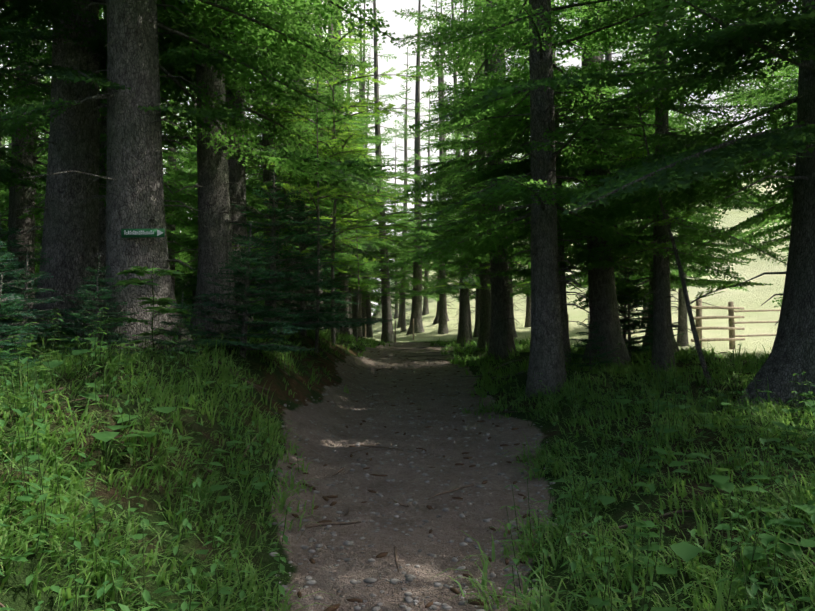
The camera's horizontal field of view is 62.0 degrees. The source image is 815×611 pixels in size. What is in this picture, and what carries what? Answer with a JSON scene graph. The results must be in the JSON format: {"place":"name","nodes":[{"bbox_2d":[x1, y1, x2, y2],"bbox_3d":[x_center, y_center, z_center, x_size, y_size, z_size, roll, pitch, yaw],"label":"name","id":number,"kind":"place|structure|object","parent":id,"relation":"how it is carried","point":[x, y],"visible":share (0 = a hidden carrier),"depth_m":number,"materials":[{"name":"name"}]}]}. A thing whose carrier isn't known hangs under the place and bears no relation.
{"place":"outdoors","nodes":[
{"label":"outdoors","id":0,"kind":"place"},
{"bbox_2d":[0,0,798,314],"bbox_3d":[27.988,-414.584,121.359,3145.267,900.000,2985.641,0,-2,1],"label":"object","id":1,"kind":"structure","parent":0,"point":[400,26],"depth_m":1251.51,"materials":[{"name":"white"}]},
{"bbox_2d":[0,173,814,610],"bbox_3d":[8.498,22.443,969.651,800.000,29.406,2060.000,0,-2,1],"label":"ground","id":2,"kind":"structure","parent":0,"point":[446,525],"depth_m":5.85,"materials":[{"name":"green plant"}]},
{"bbox_2d":[2,121,19,159],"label":"fir tree","id":3,"kind":"object","parent":2,"relation":"on","point":[10,155],"visible":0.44,"depth_m":13.63,"materials":[{"name":"green plant"}]},
{"bbox_2d":[0,47,36,279],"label":"tall fir tree","id":4,"kind":"object","parent":2,"relation":"on","point":[8,169],"depth_m":30.12,"materials":[{"name":"green plant"}]},
{"bbox_2d":[1,68,37,293],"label":"tree","id":5,"kind":"object","parent":2,"relation":"on","point":[7,221],"depth_m":40.66,"materials":[{"name":"green plant"}]},
{"bbox_2d":[0,272,40,378],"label":"young fir tree","id":6,"kind":"object","parent":2,"relation":"on","point":[16,327],"visible":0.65,"depth_m":5.66,"materials":[{"name":"green plant"}]},
{"bbox_2d":[0,30,48,271],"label":"tall fir tree","id":7,"kind":"object","parent":2,"relation":"on","point":[37,191],"visible":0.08,"depth_m":22.26,"materials":[{"name":"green plant"}]},
{"bbox_2d":[0,44,50,191],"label":"fir tree","id":8,"kind":"object","parent":2,"relation":"on","point":[9,176],"visible":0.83,"depth_m":11.23,"materials":[{"name":"green plant"}]},
{"bbox_2d":[0,5,50,284],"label":"tall fir tree","id":9,"kind":"object","parent":2,"relation":"on","point":[6,229],"visible":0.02,"depth_m":25.95,"materials":[{"name":"green plant"}]},
{"bbox_2d":[0,241,70,369],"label":"young fir tree","id":10,"kind":"object","parent":2,"relation":"on","point":[37,324],"visible":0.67,"depth_m":6.47,"materials":[{"name":"green plant"}]},
{"bbox_2d":[0,213,82,334],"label":"young fir tree","id":11,"kind":"object","parent":2,"relation":"on","point":[8,289],"visible":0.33,"depth_m":8.32,"materials":[{"name":"green plant"}]},
{"bbox_2d":[0,253,85,347],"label":"young fir tree","id":12,"kind":"object","parent":2,"relation":"on","point":[25,288],"visible":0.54,"depth_m":7.55,"materials":[{"name":"green plant"}]},
{"bbox_2d":[0,3,103,315],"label":"tree","id":13,"kind":"object","parent":2,"relation":"on","point":[22,197],"visible":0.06,"depth_m":15.57,"materials":[{"name":"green plant"}]},
{"bbox_2d":[36,15,103,240],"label":"tree","id":14,"kind":"object","parent":2,"relation":"on","point":[44,174],"depth_m":29.21,"materials":[{"name":"green plant"}]},
{"bbox_2d":[38,255,129,353],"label":"young fir tree","id":15,"kind":"object","parent":2,"relation":"on","point":[101,280],"visible":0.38,"depth_m":7.74,"materials":[{"name":"green plant"}]},
{"bbox_2d":[37,272,153,358],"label":"young fir tree","id":16,"kind":"object","parent":2,"relation":"on","point":[98,318],"visible":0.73,"depth_m":6.79,"materials":[{"name":"green plant"}]},
{"bbox_2d":[6,59,196,240],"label":"fir tree","id":17,"kind":"object","parent":2,"relation":"on","point":[167,232],"visible":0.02,"depth_m":20.91,"materials":[{"name":"green plant"}]},
{"bbox_2d":[0,3,228,292],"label":"fir tree","id":18,"kind":"object","parent":2,"relation":"on","point":[24,93],"visible":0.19,"depth_m":12.87,"materials":[{"name":"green plant"}]},
{"bbox_2d":[0,0,280,345],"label":"fir tree","id":19,"kind":"object","parent":2,"relation":"on","point":[70,241],"visible":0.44,"depth_m":9.27,"materials":[{"name":"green plant"}]},
{"bbox_2d":[99,263,191,356],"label":"fir tree","id":20,"kind":"object","parent":2,"relation":"on","point":[140,271],"visible":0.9,"depth_m":7.43,"materials":[{"name":"green plant"}]},
{"bbox_2d":[138,291,209,356],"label":"young fir tree","id":21,"kind":"object","parent":2,"relation":"on","point":[180,335],"visible":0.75,"depth_m":7.32,"materials":[{"name":"green plant"}]},
{"bbox_2d":[160,89,197,289],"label":"fir tree","id":22,"kind":"object","parent":2,"relation":"on","point":[190,195],"visible":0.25,"depth_m":17.48,"materials":[{"name":"green plant"}]},
{"bbox_2d":[161,101,197,293],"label":"tall fir tree","id":23,"kind":"object","parent":2,"relation":"on","point":[171,228],"visible":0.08,"depth_m":24.88,"materials":[{"name":"green plant"}]},
{"bbox_2d":[175,97,191,319],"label":"tall fir tree","id":24,"kind":"object","parent":2,"relation":"on","point":[180,299],"visible":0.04,"depth_m":41.25,"materials":[{"name":"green plant"}]},
{"bbox_2d":[0,0,398,353],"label":"fir tree","id":25,"kind":"object","parent":2,"relation":"on","point":[127,48],"visible":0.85,"depth_m":8.31,"materials":[{"name":"green plant"}]},
{"bbox_2d":[164,151,255,283],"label":"fir tree","id":26,"kind":"object","parent":2,"relation":"on","point":[192,245],"visible":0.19,"depth_m":21.73,"materials":[{"name":"green plant"}]},
{"bbox_2d":[163,82,263,305],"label":"tall fir tree","id":27,"kind":"object","parent":2,"relation":"on","point":[193,205],"visible":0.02,"depth_m":31.55,"materials":[{"name":"green plant"}]},
{"bbox_2d":[175,90,252,307],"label":"tree","id":28,"kind":"object","parent":2,"relation":"on","point":[183,285],"visible":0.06,"depth_m":35.33,"materials":[{"name":"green plant"}]},
{"bbox_2d":[176,130,282,281],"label":"tall fir tree","id":29,"kind":"object","parent":2,"relation":"on","point":[197,206],"visible":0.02,"depth_m":29.21,"materials":[{"name":"green plant"}]},
{"bbox_2d":[101,0,376,328],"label":"fir tree","id":30,"kind":"object","parent":2,"relation":"on","point":[236,171],"visible":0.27,"depth_m":14.17,"materials":[{"name":"green plant"}]},
{"bbox_2d":[185,223,317,357],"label":"young fir tree","id":31,"kind":"object","parent":2,"relation":"on","point":[244,323],"visible":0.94,"depth_m":9.13,"materials":[{"name":"green plant"}]},
{"bbox_2d":[97,0,412,337],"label":"fir tree","id":32,"kind":"object","parent":2,"relation":"on","point":[214,221],"visible":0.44,"depth_m":10.68,"materials":[{"name":"green plant"}]},
{"bbox_2d":[246,102,282,283],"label":"tree","id":33,"kind":"object","parent":2,"relation":"on","point":[263,238],"depth_m":33.01,"materials":[{"name":"green plant"}]},
{"bbox_2d":[167,0,369,320],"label":"fir tree","id":34,"kind":"object","parent":2,"relation":"on","point":[267,178],"visible":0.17,"depth_m":16.55,"materials":[{"name":"green plant"}]},
{"bbox_2d":[184,169,393,339],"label":"young fir tree","id":35,"kind":"object","parent":2,"relation":"on","point":[274,244],"visible":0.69,"depth_m":12.02,"materials":[{"name":"green plant"}]},
{"bbox_2d":[183,30,398,330],"bbox_3d":[-3.782,-12.004,22.468,6.528,26.342,7.334,-2,-1,3],"label":"fir tree","id":36,"kind":"object","parent":2,"relation":"on","point":[367,182],"visible":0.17,"depth_m":21.93,"materials":[{"name":"green plant"}]},
{"bbox_2d":[245,79,357,318],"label":"fir tree","id":37,"kind":"object","parent":2,"relation":"on","point":[327,203],"visible":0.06,"depth_m":19.11,"materials":[{"name":"green plant"}]},
{"bbox_2d":[255,247,359,327],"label":"young fir tree","id":38,"kind":"object","parent":2,"relation":"on","point":[313,304],"visible":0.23,"depth_m":17.83,"materials":[{"name":"green plant"}]},
{"bbox_2d":[250,178,383,336],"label":"young fir tree","id":39,"kind":"object","parent":2,"relation":"on","point":[325,318],"visible":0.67,"depth_m":14.81,"materials":[{"name":"green plant"}]},
{"bbox_2d":[246,0,392,330],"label":"tall fir tree","id":40,"kind":"object","parent":2,"relation":"on","point":[339,255],"visible":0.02,"depth_m":25.67,"materials":[{"name":"green plant"}]},
{"bbox_2d":[195,19,444,343],"bbox_3d":[-1.877,-3.014,17.457,6.198,8.228,6.217,0,-2,9],"label":"beech tree","id":41,"kind":"object","parent":2,"relation":"on","point":[338,217],"visible":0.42,"depth_m":17.10,"materials":[{"name":"green plant"}]},
{"bbox_2d":[232,80,443,352],"bbox_3d":[-2.135,-1.715,13.559,4.726,5.652,3.729,2,-3,-40],"label":"beech tree","id":42,"kind":"object","parent":2,"relation":"on","point":[350,151],"visible":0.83,"depth_m":13.54,"materials":[{"name":"green plant"}]},
{"bbox_2d":[246,68,429,253],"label":"beech tree","id":43,"kind":"object","parent":2,"relation":"on","point":[349,204],"visible":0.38,"depth_m":20.94,"materials":[{"name":"green plant"}]},
{"bbox_2d":[282,0,413,335],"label":"tall fir tree","id":44,"kind":"object","parent":2,"relation":"on","point":[371,243],"visible":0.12,"depth_m":32.55,"materials":[{"name":"green plant"}]},
{"bbox_2d":[324,0,391,332],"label":"tall fir tree","id":45,"kind":"object","parent":2,"relation":"on","point":[362,291],"visible":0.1,"depth_m":35.10,"materials":[{"name":"green plant"}]},
{"bbox_2d":[322,2,396,335],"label":"tall fir tree","id":46,"kind":"object","parent":2,"relation":"on","point":[346,213],"visible":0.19,"depth_m":27.72,"materials":[{"name":"green plant"}]},
{"bbox_2d":[313,192,406,341],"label":"beech tree","id":47,"kind":"object","parent":2,"relation":"on","point":[357,257],"visible":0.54,"depth_m":24.41,"materials":[{"name":"green plant"}]},
{"bbox_2d":[322,0,404,334],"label":"tall fir tree","id":48,"kind":"object","parent":2,"relation":"on","point":[344,282],"visible":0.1,"depth_m":29.94,"materials":[{"name":"green plant"}]},
{"bbox_2d":[351,70,377,327],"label":"tall fir tree","id":49,"kind":"object","parent":2,"relation":"on","point":[364,297],"visible":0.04,"depth_m":40.54,"materials":[{"name":"green plant"}]},
{"bbox_2d":[350,3,400,336],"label":"tall fir tree","id":50,"kind":"object","parent":2,"relation":"on","point":[360,333],"visible":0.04,"depth_m":38.13,"materials":[{"name":"green plant"}]},
{"bbox_2d":[370,277,380,316],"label":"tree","id":51,"kind":"object","parent":2,"relation":"on","point":[374,309],"depth_m":89.11,"materials":[{"name":"green plant"}]},
{"bbox_2d":[350,8,401,336],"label":"tall fir tree","id":52,"kind":"object","parent":2,"relation":"on","point":[364,310],"visible":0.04,"depth_m":43.37,"materials":[{"name":"green plant"}]},
{"bbox_2d":[352,29,409,337],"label":"tall fir tree","id":53,"kind":"object","parent":2,"relation":"on","point":[369,332],"visible":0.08,"depth_m":40.76,"materials":[{"name":"green plant"}]},
{"bbox_2d":[364,47,398,308],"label":"tall fir tree","id":54,"kind":"object","parent":2,"relation":"on","point":[375,306],"visible":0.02,"depth_m":46.46,"materials":[{"name":"green plant"}]},
{"bbox_2d":[349,0,436,341],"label":"tall fir tree","id":55,"kind":"object","parent":2,"relation":"on","point":[387,334],"visible":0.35,"depth_m":35.98,"materials":[{"name":"green plant"}]},
{"bbox_2d":[378,131,410,318],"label":"tall fir tree","id":56,"kind":"object","parent":2,"relation":"on","point":[396,314],"visible":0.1,"depth_m":65.74,"materials":[{"name":"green plant"}]},
{"bbox_2d":[377,105,431,331],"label":"tall fir tree","id":57,"kind":"object","parent":2,"relation":"on","point":[403,319],"visible":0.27,"depth_m":50.00,"materials":[{"name":"green plant"}]},
{"bbox_2d":[383,49,430,327],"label":"tall fir tree","id":58,"kind":"object","parent":2,"relation":"on","point":[397,232],"visible":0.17,"depth_m":55.32,"materials":[{"name":"green plant"}]},
{"bbox_2d":[0,307,814,610],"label":"herb plants","id":59,"kind":"object","parent":2,"relation":"on","point":[686,551],"visible":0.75,"depth_m":4.37,"materials":[{"name":"green plant"}]},
{"bbox_2d":[0,330,814,610],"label":"fallen twigs","id":60,"kind":"object","parent":2,"relation":"on","point":[310,525],"visible":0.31,"depth_m":5.32,"materials":[{"name":"brown wood"}]},
{"bbox_2d":[262,348,560,610],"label":"path pebbles","id":61,"kind":"object","parent":2,"relation":"on","point":[410,578],"visible":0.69,"depth_m":5.62,"materials":[{"name":"stone"}]},
{"bbox_2d":[380,0,457,334],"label":"tall fir tree","id":62,"kind":"object","parent":2,"relation":"on","point":[416,311],"visible":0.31,"depth_m":44.67,"materials":[{"name":"green plant"}]},
{"bbox_2d":[407,126,431,289],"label":"tall fir tree","id":63,"kind":"object","parent":2,"relation":"on","point":[424,223],"depth_m":78.51,"materials":[{"name":"green plant"}]},
{"bbox_2d":[411,81,437,314],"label":"tall fir tree","id":64,"kind":"object","parent":2,"relation":"on","point":[425,310],"visible":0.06,"depth_m":59.86,"materials":[{"name":"green plant"}]},
{"bbox_2d":[401,0,459,324],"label":"tall fir tree","id":65,"kind":"object","parent":2,"relation":"on","point":[435,275],"visible":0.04,"depth_m":50.08,"materials":[{"name":"green plant"}]},
{"bbox_2d":[393,0,471,334],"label":"tall fir tree","id":66,"kind":"object","parent":2,"relation":"on","point":[442,273],"visible":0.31,"depth_m":39.32,"materials":[{"name":"green plant"}]},
{"bbox_2d":[379,346,523,384],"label":"tree roots","id":67,"kind":"object","parent":2,"relation":"on","point":[449,359],"visible":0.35,"depth_m":18.95,"materials":[{"name":"brown plant"}]},
{"bbox_2d":[439,134,480,336],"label":"tall fir tree","id":68,"kind":"object","parent":2,"relation":"on","point":[477,323],"visible":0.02,"depth_m":34.29,"materials":[{"name":"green plant"}]},
{"bbox_2d":[409,0,511,341],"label":"tall fir tree","id":69,"kind":"object","parent":2,"relation":"on","point":[453,257],"visible":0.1,"depth_m":29.35,"materials":[{"name":"green plant"}]},
{"bbox_2d":[400,0,526,348],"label":"fir tree","id":70,"kind":"object","parent":2,"relation":"on","point":[485,319],"visible":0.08,"depth_m":22.58,"materials":[{"name":"green plant"}]},
{"bbox_2d":[413,0,517,345],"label":"tall fir tree","id":71,"kind":"object","parent":2,"relation":"on","point":[463,327],"visible":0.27,"depth_m":25.95,"materials":[{"name":"green plant"}]},
{"bbox_2d":[420,7,559,323],"bbox_3d":[2.700,-7.816,20.390,4.815,18.679,5.011,1,-3,-32],"label":"fir tree","id":72,"kind":"object","parent":2,"relation":"on","point":[468,272],"visible":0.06,"depth_m":20.32,"materials":[{"name":"green plant"}]},
{"bbox_2d":[388,0,612,359],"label":"fir tree","id":73,"kind":"object","parent":2,"relation":"on","point":[501,336],"visible":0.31,"depth_m":16.01,"materials":[{"name":"green plant"}]},
{"bbox_2d":[428,188,587,289],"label":"fir tree","id":74,"kind":"object","parent":2,"relation":"on","point":[487,267],"visible":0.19,"depth_m":18.68,"materials":[{"name":"green plant"}]},
{"bbox_2d":[471,50,568,337],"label":"tall fir tree","id":75,"kind":"object","parent":2,"relation":"on","point":[512,290],"visible":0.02,"depth_m":31.79,"materials":[{"name":"green plant"}]},
{"bbox_2d":[513,205,530,327],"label":"tall fir tree","id":76,"kind":"object","parent":2,"relation":"on","point":[528,315],"depth_m":37.28,"materials":[{"name":"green plant"}]},
{"bbox_2d":[505,31,572,302],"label":"tall fir tree","id":77,"kind":"object","parent":2,"relation":"on","point":[523,289],"visible":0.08,"depth_m":27.85,"materials":[{"name":"green plant"}]},
{"bbox_2d":[394,0,691,397],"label":"fir tree","id":78,"kind":"object","parent":2,"relation":"on","point":[543,83],"visible":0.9,"depth_m":10.18,"materials":[{"name":"green plant"}]},
{"bbox_2d":[512,2,575,305],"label":"tall fir tree","id":79,"kind":"object","parent":2,"relation":"on","point":[565,208],"visible":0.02,"depth_m":34.57,"materials":[{"name":"green plant"}]},
{"bbox_2d":[359,298,780,348],"bbox_3d":[5.445,0.182,33.979,20.965,4.108,28.239,0,-2,1],"label":"wooden fence","id":80,"kind":"object","parent":2,"relation":"on","point":[731,328],"visible":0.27,"depth_m":20.12,"materials":[{"name":"brown wood"}]},
{"bbox_2d":[437,0,703,364],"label":"fir tree","id":81,"kind":"object","parent":2,"relation":"on","point":[570,14],"visible":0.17,"depth_m":13.07,"materials":[{"name":"green plant"}]},
{"bbox_2d":[565,313,618,369],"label":"young fir tree","id":82,"kind":"object","parent":2,"relation":"on","point":[589,348],"visible":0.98,"depth_m":11.01,"materials":[{"name":"green plant"}]},
{"bbox_2d":[562,2,626,312],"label":"fir tree","id":83,"kind":"object","parent":2,"relation":"on","point":[602,59],"depth_m":20.44,"materials":[{"name":"green plant"}]},
{"bbox_2d":[443,3,746,366],"bbox_3d":[3.544,-8.504,14.100,6.549,19.765,5.978,1,-4,-36],"label":"fir tree","id":84,"kind":"object","parent":2,"relation":"on","point":[602,290],"visible":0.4,"depth_m":13.34,"materials":[{"name":"green plant"}]},
{"bbox_2d":[570,48,647,289],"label":"tall fir tree","id":85,"kind":"object","parent":2,"relation":"on","point":[623,53],"depth_m":26.22,"materials":[{"name":"green plant"}]},
{"bbox_2d":[576,255,652,355],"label":"young fir tree","id":86,"kind":"object","parent":2,"relation":"on","point":[635,314],"visible":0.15,"depth_m":15.14,"materials":[{"name":"green plant"}]},
{"bbox_2d":[565,1,678,292],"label":"fir tree","id":87,"kind":"object","parent":2,"relation":"on","point":[608,56],"visible":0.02,"depth_m":21.90,"materials":[{"name":"green plant"}]},
{"bbox_2d":[576,260,683,356],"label":"young fir tree","id":88,"kind":"object","parent":2,"relation":"on","point":[629,308],"visible":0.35,"depth_m":14.84,"materials":[{"name":"green plant"}]},
{"bbox_2d":[626,40,686,317],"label":"tall fir tree","id":89,"kind":"object","parent":2,"relation":"on","point":[645,307],"depth_m":33.10,"materials":[{"name":"green plant"}]},
{"bbox_2d":[527,11,787,353],"bbox_3d":[6.210,-7.971,16.226,6.164,18.602,5.626,0,-1,-6],"label":"fir tree","id":90,"kind":"object","parent":2,"relation":"on","point":[746,204],"visible":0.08,"depth_m":15.89,"materials":[{"name":"green plant"}]},
{"bbox_2d":[554,0,792,371],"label":"fir tree","id":91,"kind":"object","parent":2,"relation":"on","point":[662,347],"visible":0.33,"depth_m":11.59,"materials":[{"name":"green plant"}]},
{"bbox_2d":[558,0,814,409],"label":"tree","id":92,"kind":"object","parent":2,"relation":"on","point":[751,31],"visible":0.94,"depth_m":7.94,"materials":[{"name":"green plant"}]},
{"bbox_2d":[606,98,766,382],"bbox_3d":[4.043,-0.914,9.808,1.899,4.352,1.937,-14,-2,0],"label":"dead tree","id":93,"kind":"object","parent":2,"relation":"on","point":[634,156],"visible":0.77,"depth_m":9.75,"materials":[{"name":"brown wood"}]},
{"bbox_2d":[632,16,747,346],"bbox_3d":[9.686,-7.014,23.802,4.659,17.328,3.882,0,-2,-7],"label":"tall fir tree","id":94,"kind":"object","parent":2,"relation":"on","point":[682,340],"visible":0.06,"depth_m":23.51,"materials":[{"name":"green plant"}]},
{"bbox_2d":[681,64,798,307],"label":"fir tree","id":95,"kind":"object","parent":2,"relation":"on","point":[762,217],"visible":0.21,"depth_m":12.76,"materials":[{"name":"green plant"}]},
{"bbox_2d":[713,63,798,261],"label":"fir tree","id":96,"kind":"object","parent":2,"relation":"on","point":[768,245],"visible":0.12,"depth_m":17.92,"materials":[{"name":"green plant"}]},
{"bbox_2d":[0,311,814,610],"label":"grass","id":97,"kind":"structure","parent":0,"point":[718,588],"depth_m":4.78,"materials":[{"name":"green plant"}]}
]}

